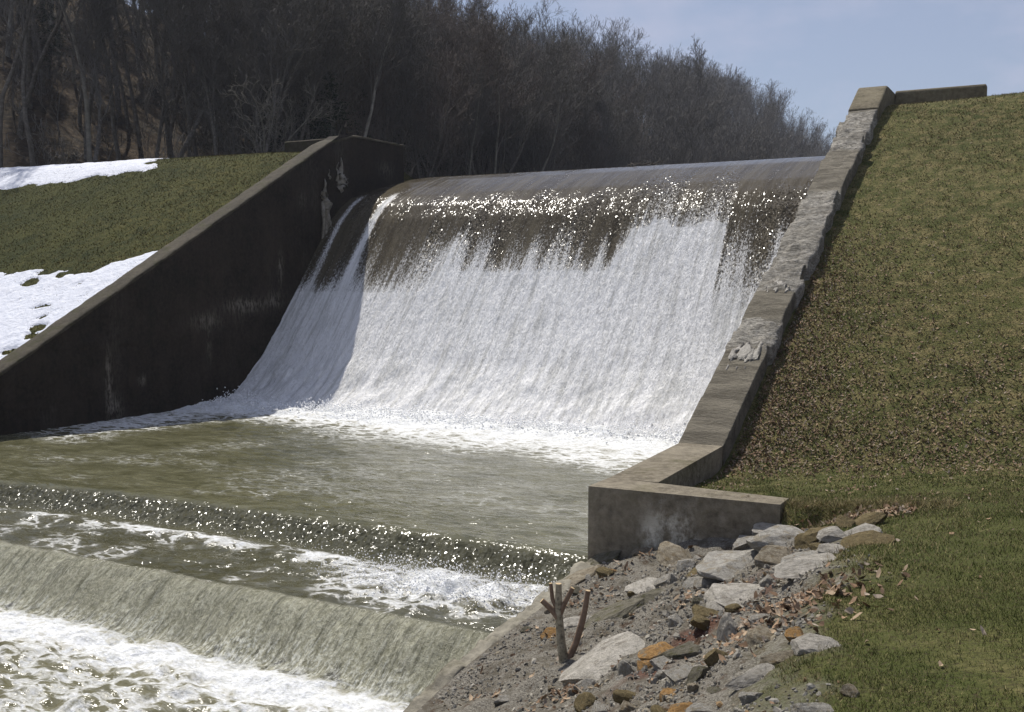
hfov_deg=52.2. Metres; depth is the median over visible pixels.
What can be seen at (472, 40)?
bare tree
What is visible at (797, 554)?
rock
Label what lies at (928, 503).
grass
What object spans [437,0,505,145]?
bare tree
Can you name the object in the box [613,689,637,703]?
stone
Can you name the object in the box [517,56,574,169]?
bare tree
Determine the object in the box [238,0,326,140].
bare tree
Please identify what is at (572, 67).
bare tree
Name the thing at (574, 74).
bare tree
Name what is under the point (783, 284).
ice patch
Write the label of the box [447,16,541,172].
bare tree
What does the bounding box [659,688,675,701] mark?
rock
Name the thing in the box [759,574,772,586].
stone
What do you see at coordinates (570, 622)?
rock
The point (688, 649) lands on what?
rock
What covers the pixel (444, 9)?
bare tree
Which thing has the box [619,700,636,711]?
rock
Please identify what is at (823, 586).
stone
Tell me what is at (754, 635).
rock
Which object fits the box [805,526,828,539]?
rock
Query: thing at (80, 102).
bare tree
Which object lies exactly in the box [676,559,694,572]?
rock
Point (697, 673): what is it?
stone
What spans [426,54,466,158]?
bare tree
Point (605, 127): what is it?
bare tree
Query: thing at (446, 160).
hemlock tree
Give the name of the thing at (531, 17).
bare tree
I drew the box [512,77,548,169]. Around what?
bare tree
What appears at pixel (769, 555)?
rock
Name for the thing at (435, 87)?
bare tree
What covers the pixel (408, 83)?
bare tree
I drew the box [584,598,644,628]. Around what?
rock
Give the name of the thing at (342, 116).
hemlock tree
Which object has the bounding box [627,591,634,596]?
stone
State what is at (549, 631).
rock
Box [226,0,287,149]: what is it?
bare tree
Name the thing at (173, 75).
bare tree
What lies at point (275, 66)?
bare tree
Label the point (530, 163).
bare tree
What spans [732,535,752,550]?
rock
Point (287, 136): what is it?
bare tree
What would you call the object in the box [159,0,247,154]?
bare tree
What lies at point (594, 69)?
bare tree
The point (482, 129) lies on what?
bare tree
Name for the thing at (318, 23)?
bare tree
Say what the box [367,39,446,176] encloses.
bare tree
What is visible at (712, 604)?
rock
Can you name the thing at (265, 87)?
bare tree
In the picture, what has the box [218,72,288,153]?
leaning tree
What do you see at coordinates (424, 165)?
bare tree
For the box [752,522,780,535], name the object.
rock
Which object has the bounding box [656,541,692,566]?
rock
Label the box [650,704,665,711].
stone
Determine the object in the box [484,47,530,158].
bare tree
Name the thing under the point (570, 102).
bare tree
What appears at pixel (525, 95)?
bare tree
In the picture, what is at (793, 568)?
rock
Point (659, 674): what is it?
stone
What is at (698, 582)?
rock
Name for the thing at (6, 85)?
bare tree
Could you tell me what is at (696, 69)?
bare tree
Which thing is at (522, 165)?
bare tree
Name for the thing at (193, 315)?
retaining wall
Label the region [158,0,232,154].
bare tree
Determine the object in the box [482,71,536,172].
bare tree
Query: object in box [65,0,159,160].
bare tree
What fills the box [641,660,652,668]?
rock
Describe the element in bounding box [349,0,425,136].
bare tree
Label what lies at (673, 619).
rock
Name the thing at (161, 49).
bare tree
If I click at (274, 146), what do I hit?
bare tree
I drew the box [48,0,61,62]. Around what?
bare tree
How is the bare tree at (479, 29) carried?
on the hill
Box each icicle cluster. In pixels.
[321,180,332,238]
[328,158,348,192]
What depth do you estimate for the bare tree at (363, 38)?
63.29 m
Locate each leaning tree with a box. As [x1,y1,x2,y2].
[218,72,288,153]
[238,70,342,152]
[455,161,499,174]
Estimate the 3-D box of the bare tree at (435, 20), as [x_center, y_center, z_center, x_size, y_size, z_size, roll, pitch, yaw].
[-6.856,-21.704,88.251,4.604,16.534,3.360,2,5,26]
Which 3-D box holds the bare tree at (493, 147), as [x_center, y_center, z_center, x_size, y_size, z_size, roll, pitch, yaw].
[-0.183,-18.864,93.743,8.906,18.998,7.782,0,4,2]
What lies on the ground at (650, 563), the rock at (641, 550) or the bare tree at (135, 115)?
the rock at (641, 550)
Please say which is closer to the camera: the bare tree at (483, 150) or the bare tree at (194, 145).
the bare tree at (194, 145)
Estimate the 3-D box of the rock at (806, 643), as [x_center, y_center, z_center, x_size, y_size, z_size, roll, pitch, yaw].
[1.884,1.811,6.461,0.327,0.128,0.240,8,23,27]
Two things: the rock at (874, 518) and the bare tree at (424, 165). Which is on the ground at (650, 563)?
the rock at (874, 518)
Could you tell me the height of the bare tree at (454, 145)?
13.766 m
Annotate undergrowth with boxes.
[0,0,671,178]
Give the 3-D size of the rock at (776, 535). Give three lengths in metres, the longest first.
0.619 x 0.574 x 0.205 m
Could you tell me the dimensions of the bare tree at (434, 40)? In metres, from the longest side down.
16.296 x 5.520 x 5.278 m
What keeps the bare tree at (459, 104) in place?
on the hill
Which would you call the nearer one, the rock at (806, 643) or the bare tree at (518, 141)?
the rock at (806, 643)
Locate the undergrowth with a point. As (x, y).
(209, 129)
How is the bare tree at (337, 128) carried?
on the hill
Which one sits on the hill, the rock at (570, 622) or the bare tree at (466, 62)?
the bare tree at (466, 62)
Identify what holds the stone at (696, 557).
on the ground at (650, 563)
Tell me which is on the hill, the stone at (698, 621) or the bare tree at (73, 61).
the bare tree at (73, 61)
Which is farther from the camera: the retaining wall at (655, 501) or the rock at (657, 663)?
the retaining wall at (655, 501)
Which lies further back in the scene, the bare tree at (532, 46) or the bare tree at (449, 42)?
the bare tree at (532, 46)
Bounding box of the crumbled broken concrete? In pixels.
[725,341,763,369]
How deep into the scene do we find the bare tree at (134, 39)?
84.31 m
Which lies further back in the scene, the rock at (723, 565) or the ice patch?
the ice patch
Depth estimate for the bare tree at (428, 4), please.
88.23 m
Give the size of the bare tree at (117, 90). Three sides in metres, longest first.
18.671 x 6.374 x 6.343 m
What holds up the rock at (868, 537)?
on the ground at (650, 563)
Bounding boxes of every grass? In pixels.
[0,150,301,354]
[693,91,1023,711]
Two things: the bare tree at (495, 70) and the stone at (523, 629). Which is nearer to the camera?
the stone at (523, 629)
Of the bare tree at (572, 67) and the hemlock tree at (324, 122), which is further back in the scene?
the bare tree at (572, 67)
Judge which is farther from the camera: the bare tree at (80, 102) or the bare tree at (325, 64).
the bare tree at (80, 102)
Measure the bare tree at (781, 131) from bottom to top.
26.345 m
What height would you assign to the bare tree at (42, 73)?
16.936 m
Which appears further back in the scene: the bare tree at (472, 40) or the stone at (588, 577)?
the bare tree at (472, 40)
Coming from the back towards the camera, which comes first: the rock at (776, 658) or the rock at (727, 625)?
the rock at (727, 625)
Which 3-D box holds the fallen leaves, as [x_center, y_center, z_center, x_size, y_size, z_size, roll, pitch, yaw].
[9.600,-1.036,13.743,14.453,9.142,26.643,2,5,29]
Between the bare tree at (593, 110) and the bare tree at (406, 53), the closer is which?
the bare tree at (406, 53)
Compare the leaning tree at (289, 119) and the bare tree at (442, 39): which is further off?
the bare tree at (442, 39)
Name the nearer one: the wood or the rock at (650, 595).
the rock at (650, 595)
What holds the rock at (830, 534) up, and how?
on the ground at (650, 563)
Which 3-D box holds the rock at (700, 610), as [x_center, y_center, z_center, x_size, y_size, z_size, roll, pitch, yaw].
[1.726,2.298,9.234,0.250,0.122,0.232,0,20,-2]
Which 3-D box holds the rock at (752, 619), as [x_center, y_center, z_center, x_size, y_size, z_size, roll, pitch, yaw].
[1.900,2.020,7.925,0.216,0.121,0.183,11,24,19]
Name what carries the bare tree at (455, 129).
on the hill
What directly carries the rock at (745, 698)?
on the ground at (650, 563)
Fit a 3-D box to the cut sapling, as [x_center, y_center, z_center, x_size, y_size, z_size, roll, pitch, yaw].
[0.515,2.613,10.158,0.491,0.820,0.101,0,4,3]
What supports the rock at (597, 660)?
on the ground at (650, 563)
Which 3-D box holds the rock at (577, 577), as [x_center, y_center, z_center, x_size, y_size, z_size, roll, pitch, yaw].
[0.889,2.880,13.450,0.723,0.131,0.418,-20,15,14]
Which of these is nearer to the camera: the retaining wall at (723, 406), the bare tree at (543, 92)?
the retaining wall at (723, 406)
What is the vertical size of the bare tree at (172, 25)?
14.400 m
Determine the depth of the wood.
157.06 m
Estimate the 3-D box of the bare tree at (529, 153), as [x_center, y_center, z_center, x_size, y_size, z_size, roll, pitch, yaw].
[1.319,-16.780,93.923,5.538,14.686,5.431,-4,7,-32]
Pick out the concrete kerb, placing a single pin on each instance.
(448, 672)
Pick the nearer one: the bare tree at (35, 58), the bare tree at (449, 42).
the bare tree at (35, 58)
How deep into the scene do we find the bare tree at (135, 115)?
66.50 m
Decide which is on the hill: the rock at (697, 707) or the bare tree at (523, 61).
the bare tree at (523, 61)
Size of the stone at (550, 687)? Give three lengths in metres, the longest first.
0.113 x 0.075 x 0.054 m
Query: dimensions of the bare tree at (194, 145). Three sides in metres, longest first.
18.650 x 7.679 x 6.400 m
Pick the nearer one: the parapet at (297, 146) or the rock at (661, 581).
the rock at (661, 581)
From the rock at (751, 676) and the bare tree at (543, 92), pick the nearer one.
the rock at (751, 676)
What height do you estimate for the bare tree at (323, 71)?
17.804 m
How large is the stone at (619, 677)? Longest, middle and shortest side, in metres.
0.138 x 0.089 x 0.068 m
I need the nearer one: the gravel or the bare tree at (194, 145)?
the gravel
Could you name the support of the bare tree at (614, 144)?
on the hill
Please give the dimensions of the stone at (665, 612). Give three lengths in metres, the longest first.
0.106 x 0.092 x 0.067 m
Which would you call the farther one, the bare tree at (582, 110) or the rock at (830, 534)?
the bare tree at (582, 110)
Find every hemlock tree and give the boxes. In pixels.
[239,89,281,152]
[265,82,303,149]
[294,99,321,139]
[299,69,356,139]
[313,69,365,138]
[347,88,378,137]
[424,64,475,176]
[435,15,500,174]
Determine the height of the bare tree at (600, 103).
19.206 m
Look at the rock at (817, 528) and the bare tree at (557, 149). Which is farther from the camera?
the bare tree at (557, 149)
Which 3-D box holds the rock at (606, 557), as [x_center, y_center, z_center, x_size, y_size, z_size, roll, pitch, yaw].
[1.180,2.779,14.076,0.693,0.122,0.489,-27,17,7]
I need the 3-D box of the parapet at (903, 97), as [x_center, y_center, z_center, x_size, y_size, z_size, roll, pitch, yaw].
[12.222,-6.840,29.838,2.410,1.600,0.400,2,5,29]
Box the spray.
[194,386,687,614]
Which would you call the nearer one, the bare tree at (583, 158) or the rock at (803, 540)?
the rock at (803, 540)
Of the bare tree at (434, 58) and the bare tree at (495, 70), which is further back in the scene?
the bare tree at (434, 58)
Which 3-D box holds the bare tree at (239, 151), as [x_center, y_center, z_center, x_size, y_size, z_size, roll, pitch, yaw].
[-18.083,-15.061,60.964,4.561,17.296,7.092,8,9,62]
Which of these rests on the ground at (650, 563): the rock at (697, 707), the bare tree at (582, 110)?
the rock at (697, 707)
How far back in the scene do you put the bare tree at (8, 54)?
70.83 m
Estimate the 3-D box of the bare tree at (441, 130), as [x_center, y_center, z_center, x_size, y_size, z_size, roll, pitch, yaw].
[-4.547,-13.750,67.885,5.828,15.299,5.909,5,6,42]
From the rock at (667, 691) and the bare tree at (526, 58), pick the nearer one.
the rock at (667, 691)
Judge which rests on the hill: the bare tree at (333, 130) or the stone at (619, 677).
the bare tree at (333, 130)
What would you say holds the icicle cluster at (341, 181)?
attached to the retaining wall at (193, 315)
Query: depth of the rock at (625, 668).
8.83 m
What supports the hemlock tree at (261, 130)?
on the hill
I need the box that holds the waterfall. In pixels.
[232,156,824,435]
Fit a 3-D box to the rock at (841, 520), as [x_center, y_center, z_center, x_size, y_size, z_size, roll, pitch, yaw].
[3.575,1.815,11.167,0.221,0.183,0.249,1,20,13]
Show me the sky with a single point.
(825, 51)
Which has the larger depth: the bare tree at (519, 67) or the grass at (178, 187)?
the bare tree at (519, 67)
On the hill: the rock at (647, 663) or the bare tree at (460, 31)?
the bare tree at (460, 31)
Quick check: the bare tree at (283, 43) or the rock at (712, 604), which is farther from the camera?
the bare tree at (283, 43)
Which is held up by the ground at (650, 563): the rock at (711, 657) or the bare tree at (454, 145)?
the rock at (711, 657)
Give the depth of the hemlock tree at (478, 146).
99.99 m
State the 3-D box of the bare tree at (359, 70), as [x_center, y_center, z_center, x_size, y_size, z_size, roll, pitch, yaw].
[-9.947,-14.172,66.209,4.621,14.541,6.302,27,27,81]
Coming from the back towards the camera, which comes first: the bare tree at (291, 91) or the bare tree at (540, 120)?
the bare tree at (540, 120)
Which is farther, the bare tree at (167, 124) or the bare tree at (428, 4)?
the bare tree at (428, 4)
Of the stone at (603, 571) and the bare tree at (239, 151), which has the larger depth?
the bare tree at (239, 151)
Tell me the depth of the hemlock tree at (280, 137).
76.93 m
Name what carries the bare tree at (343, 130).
on the hill
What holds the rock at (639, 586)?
on the ground at (650, 563)
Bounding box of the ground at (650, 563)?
[416,93,1023,711]
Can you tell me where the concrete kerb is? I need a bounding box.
[403,561,593,711]
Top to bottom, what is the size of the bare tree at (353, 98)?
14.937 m
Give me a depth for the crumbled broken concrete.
19.15 m
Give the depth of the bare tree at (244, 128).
64.02 m
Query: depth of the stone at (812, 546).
10.52 m
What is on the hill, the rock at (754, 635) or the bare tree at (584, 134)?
the bare tree at (584, 134)
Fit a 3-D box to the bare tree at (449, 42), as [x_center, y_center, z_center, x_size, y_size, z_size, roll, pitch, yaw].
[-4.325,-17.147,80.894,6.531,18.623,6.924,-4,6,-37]
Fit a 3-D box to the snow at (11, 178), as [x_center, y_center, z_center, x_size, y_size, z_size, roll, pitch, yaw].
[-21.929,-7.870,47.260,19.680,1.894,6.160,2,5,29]
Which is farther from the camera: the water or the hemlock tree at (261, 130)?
the hemlock tree at (261, 130)
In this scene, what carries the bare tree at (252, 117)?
on the hill
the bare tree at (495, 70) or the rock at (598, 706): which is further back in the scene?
the bare tree at (495, 70)
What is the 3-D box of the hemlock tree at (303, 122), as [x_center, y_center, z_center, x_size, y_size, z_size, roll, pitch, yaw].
[-12.431,-11.371,63.947,4.768,9.060,5.128,4,6,44]
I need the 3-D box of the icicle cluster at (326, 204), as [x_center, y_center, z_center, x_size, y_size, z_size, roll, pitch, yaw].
[-6.687,-4.833,37.743,0.349,3.153,0.557,2,5,29]
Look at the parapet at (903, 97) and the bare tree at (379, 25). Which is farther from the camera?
the bare tree at (379, 25)
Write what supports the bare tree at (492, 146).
on the hill
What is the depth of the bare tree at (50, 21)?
80.97 m
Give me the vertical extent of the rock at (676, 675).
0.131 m
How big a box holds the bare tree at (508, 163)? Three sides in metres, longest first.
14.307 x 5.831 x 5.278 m
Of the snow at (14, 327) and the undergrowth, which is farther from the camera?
the undergrowth
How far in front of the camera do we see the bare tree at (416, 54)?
79.42 m
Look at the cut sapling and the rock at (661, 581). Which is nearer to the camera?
the cut sapling
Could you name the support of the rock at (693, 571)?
on the ground at (650, 563)
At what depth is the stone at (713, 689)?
6.62 m
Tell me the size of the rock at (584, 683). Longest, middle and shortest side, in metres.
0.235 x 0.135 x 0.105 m
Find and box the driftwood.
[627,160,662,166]
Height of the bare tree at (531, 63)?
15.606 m
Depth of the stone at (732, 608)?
9.04 m
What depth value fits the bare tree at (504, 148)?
80.51 m
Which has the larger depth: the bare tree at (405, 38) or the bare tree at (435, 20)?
the bare tree at (435, 20)
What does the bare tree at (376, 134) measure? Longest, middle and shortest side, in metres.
15.536 x 5.756 x 5.431 m
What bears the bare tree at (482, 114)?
on the hill
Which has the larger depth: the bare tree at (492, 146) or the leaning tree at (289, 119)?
the bare tree at (492, 146)
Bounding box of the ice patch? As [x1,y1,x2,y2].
[766,279,789,292]
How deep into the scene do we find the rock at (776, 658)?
6.51 m
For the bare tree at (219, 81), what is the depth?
71.86 m
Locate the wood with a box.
[125,0,835,169]
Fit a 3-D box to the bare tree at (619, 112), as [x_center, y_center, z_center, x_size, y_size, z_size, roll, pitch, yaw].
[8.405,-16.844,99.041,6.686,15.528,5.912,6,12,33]
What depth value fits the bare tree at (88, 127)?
56.46 m
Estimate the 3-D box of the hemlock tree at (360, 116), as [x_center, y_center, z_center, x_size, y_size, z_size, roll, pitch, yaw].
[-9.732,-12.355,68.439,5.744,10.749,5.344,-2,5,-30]
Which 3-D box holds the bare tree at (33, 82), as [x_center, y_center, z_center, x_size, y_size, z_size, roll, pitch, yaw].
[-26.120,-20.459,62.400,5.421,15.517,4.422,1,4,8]
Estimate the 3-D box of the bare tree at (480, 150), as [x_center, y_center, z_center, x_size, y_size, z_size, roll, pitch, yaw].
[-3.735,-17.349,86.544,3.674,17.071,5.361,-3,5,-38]
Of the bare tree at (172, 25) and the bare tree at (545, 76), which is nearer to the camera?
the bare tree at (172, 25)
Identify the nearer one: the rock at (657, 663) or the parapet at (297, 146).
the rock at (657, 663)
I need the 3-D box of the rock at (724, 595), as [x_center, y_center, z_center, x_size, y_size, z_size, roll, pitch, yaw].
[2.128,2.317,9.939,0.706,0.216,0.497,-11,15,25]
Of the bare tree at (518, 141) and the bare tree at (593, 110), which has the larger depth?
the bare tree at (593, 110)
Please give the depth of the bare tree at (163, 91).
56.68 m
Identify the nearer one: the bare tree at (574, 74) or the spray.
the spray
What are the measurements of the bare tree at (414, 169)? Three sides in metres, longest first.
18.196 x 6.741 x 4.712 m
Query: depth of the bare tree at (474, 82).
76.56 m
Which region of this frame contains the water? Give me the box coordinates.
[0,398,684,711]
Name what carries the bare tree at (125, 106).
on the hill
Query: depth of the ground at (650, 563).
16.57 m
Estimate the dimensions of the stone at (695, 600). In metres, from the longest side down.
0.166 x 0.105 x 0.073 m
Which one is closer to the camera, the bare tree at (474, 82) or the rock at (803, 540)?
the rock at (803, 540)
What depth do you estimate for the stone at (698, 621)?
8.88 m
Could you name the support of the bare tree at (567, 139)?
on the hill
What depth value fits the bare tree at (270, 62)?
66.67 m
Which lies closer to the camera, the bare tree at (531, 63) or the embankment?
the embankment
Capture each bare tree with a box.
[0,0,40,167]
[0,0,48,166]
[5,0,14,56]
[17,0,69,135]
[25,0,39,79]
[30,9,45,94]
[37,0,130,161]
[48,0,53,35]
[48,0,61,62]
[51,0,121,125]
[55,0,61,44]
[57,0,142,161]
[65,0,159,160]
[71,0,80,83]
[76,0,129,159]
[82,0,129,129]
[105,0,120,110]
[115,1,141,146]
[116,0,213,157]
[122,0,142,81]
[133,0,141,49]
[133,0,173,157]
[133,0,229,156]
[143,0,216,156]
[143,1,168,76]
[145,1,174,98]
[148,0,242,153]
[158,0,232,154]
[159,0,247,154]
[172,0,265,154]
[174,0,261,156]
[189,0,236,154]
[189,0,265,153]
[194,0,259,141]
[212,0,276,153]
[218,0,288,140]
[219,0,276,151]
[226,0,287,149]
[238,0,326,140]
[240,0,320,152]
[241,0,302,136]
[245,0,321,140]
[245,0,348,140]
[254,1,307,134]
[255,0,350,152]
[260,0,324,151]
[269,0,387,138]
[292,0,372,133]
[292,0,384,140]
[295,0,363,135]
[297,0,395,138]
[310,23,398,135]
[333,0,382,135]
[333,39,389,135]
[335,20,411,141]
[347,8,430,131]
[347,33,421,142]
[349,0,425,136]
[350,25,452,177]
[351,40,397,141]
[356,0,394,129]
[364,0,431,137]
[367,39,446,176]
[374,0,436,178]
[385,0,421,142]
[388,0,435,178]
[389,13,429,138]
[394,0,436,141]
[397,0,442,142]
[400,3,439,142]
[401,33,496,177]
[402,10,460,144]
[408,0,458,167]
[413,9,451,174]
[419,41,528,175]
[419,68,479,176]
[421,0,511,176]
[421,19,509,174]
[425,9,457,148]
[426,28,493,175]
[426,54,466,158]
[427,0,498,154]
[429,16,503,172]
[431,0,462,29]
[432,11,509,174]
[435,13,492,175]
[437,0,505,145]
[439,29,495,174]
[440,4,495,175]
[440,65,487,176]
[444,50,484,173]
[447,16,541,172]
[451,54,499,174]
[456,7,496,175]
[460,17,504,175]
[464,38,519,172]
[466,0,540,173]
[473,25,516,162]
[476,29,517,173]
[476,35,532,171]
[476,44,552,173]
[476,100,518,172]
[479,29,548,173]
[481,142,539,171]
[482,20,502,154]
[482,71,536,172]
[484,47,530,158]
[490,50,555,173]
[491,48,550,171]
[493,32,599,171]
[496,43,540,172]
[497,0,581,166]
[499,27,540,171]
[503,71,576,171]
[508,23,574,172]
[508,94,550,171]
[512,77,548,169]
[514,85,554,171]
[515,39,541,91]
[517,39,550,166]
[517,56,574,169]
[527,41,606,170]
[527,92,580,170]
[540,58,604,169]
[541,38,605,166]
[545,41,601,168]
[545,47,617,167]
[555,78,608,167]
[557,9,644,127]
[559,72,598,167]
[560,98,613,168]
[567,110,612,169]
[569,58,619,168]
[574,93,630,167]
[580,66,652,162]
[582,78,602,160]
[583,104,629,167]
[589,117,630,168]
[590,119,649,167]
[591,89,625,153]
[602,77,652,165]
[638,35,729,160]
[761,101,812,157]
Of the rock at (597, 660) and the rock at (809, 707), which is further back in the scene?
the rock at (597, 660)
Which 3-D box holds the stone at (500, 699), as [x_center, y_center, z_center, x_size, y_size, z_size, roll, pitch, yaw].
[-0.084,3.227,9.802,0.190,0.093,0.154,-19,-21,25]
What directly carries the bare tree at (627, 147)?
on the hill
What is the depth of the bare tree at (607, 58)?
127.33 m
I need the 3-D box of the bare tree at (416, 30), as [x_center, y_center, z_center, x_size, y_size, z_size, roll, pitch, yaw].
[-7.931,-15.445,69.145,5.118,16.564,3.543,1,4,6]
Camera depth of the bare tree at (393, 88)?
66.26 m
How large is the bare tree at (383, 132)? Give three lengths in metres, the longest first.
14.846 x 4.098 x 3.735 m
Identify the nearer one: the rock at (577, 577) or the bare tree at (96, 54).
the rock at (577, 577)
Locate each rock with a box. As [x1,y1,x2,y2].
[540,627,555,639]
[555,615,591,628]
[558,631,644,686]
[563,564,604,586]
[573,678,595,689]
[574,692,596,711]
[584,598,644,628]
[585,550,620,565]
[590,700,608,711]
[618,660,636,676]
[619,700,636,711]
[624,577,658,593]
[631,547,650,556]
[635,588,664,603]
[637,641,673,660]
[637,660,642,670]
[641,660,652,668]
[649,656,669,670]
[653,573,676,586]
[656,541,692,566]
[657,641,701,658]
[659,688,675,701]
[662,663,691,684]
[667,573,678,584]
[668,614,682,627]
[668,702,692,711]
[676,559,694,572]
[682,576,717,587]
[685,702,716,711]
[686,567,696,576]
[692,604,718,616]
[695,549,758,580]
[703,583,763,606]
[704,648,727,668]
[706,599,723,610]
[717,612,737,640]
[725,663,774,690]
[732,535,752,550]
[738,692,762,705]
[746,525,804,551]
[746,624,772,647]
[748,613,772,626]
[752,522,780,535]
[754,545,790,567]
[759,649,793,665]
[774,552,836,578]
[780,550,816,562]
[784,626,803,641]
[790,633,841,655]
[790,702,833,711]
[794,530,818,549]
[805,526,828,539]
[815,543,843,553]
[817,526,846,542]
[835,515,855,527]
[840,530,894,547]
[840,684,859,697]
[844,523,882,535]
[854,512,886,525]
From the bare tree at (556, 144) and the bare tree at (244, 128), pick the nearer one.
the bare tree at (244, 128)
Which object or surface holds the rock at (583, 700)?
on the ground at (650, 563)
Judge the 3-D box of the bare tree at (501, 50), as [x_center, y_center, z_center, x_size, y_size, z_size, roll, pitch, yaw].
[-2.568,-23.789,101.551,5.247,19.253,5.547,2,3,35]
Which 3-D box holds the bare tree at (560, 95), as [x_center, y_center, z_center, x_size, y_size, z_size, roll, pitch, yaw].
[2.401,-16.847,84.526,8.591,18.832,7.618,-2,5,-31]
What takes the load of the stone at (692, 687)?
on the ground at (650, 563)
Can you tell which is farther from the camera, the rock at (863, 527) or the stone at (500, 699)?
the rock at (863, 527)
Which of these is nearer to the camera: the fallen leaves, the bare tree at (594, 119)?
the fallen leaves
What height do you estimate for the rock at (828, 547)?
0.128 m
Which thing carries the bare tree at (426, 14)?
on the hill
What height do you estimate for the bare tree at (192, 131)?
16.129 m
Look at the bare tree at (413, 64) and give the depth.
84.75 m
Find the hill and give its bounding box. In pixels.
[0,0,667,176]
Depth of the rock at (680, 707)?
6.40 m
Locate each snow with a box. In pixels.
[0,158,162,189]
[0,251,156,359]
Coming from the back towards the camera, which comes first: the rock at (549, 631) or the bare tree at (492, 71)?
the bare tree at (492, 71)
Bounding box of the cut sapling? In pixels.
[540,583,589,663]
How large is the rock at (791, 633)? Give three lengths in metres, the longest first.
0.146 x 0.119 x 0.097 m
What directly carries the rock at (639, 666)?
on the ground at (650, 563)
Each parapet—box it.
[285,138,325,151]
[895,84,986,104]
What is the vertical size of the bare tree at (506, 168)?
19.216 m
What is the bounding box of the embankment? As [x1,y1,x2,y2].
[0,152,412,354]
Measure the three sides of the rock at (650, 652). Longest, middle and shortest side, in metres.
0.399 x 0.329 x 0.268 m
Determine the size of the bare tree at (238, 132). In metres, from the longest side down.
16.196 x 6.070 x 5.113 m
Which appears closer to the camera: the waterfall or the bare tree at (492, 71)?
the waterfall
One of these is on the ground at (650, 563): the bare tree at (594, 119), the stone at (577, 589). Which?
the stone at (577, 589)
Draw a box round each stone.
[494,695,509,704]
[520,626,531,632]
[548,685,555,690]
[572,586,580,594]
[585,574,591,580]
[596,567,613,576]
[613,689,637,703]
[615,674,623,680]
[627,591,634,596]
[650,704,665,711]
[654,669,665,678]
[662,610,669,616]
[685,665,710,685]
[687,683,698,692]
[690,597,702,605]
[690,614,709,630]
[693,555,700,560]
[706,686,720,693]
[724,603,740,612]
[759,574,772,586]
[808,542,822,549]
[820,583,835,589]
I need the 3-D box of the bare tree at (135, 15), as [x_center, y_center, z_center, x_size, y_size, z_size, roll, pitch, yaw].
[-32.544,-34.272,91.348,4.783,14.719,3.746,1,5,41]
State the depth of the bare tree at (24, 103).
55.04 m
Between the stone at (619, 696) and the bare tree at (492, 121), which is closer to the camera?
the stone at (619, 696)
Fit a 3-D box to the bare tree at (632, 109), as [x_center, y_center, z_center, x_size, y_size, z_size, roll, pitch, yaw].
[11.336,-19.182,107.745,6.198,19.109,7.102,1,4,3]
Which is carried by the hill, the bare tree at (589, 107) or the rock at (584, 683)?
the bare tree at (589, 107)
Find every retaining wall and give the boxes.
[0,134,404,435]
[588,443,788,559]
[679,86,894,465]
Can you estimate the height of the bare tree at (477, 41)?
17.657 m
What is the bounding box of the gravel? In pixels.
[433,529,873,711]
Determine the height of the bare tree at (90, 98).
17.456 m
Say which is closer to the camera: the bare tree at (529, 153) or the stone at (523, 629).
the stone at (523, 629)
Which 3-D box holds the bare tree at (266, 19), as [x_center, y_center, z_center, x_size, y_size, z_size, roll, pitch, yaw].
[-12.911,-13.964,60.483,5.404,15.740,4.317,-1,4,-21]
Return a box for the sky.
[127,0,1023,154]
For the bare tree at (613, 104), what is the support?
on the hill
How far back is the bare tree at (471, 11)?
98.03 m
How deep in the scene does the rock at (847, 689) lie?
5.42 m
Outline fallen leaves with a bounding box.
[458,111,1023,711]
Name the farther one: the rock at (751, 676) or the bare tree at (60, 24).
the bare tree at (60, 24)
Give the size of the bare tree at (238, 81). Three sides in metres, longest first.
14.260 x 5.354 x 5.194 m

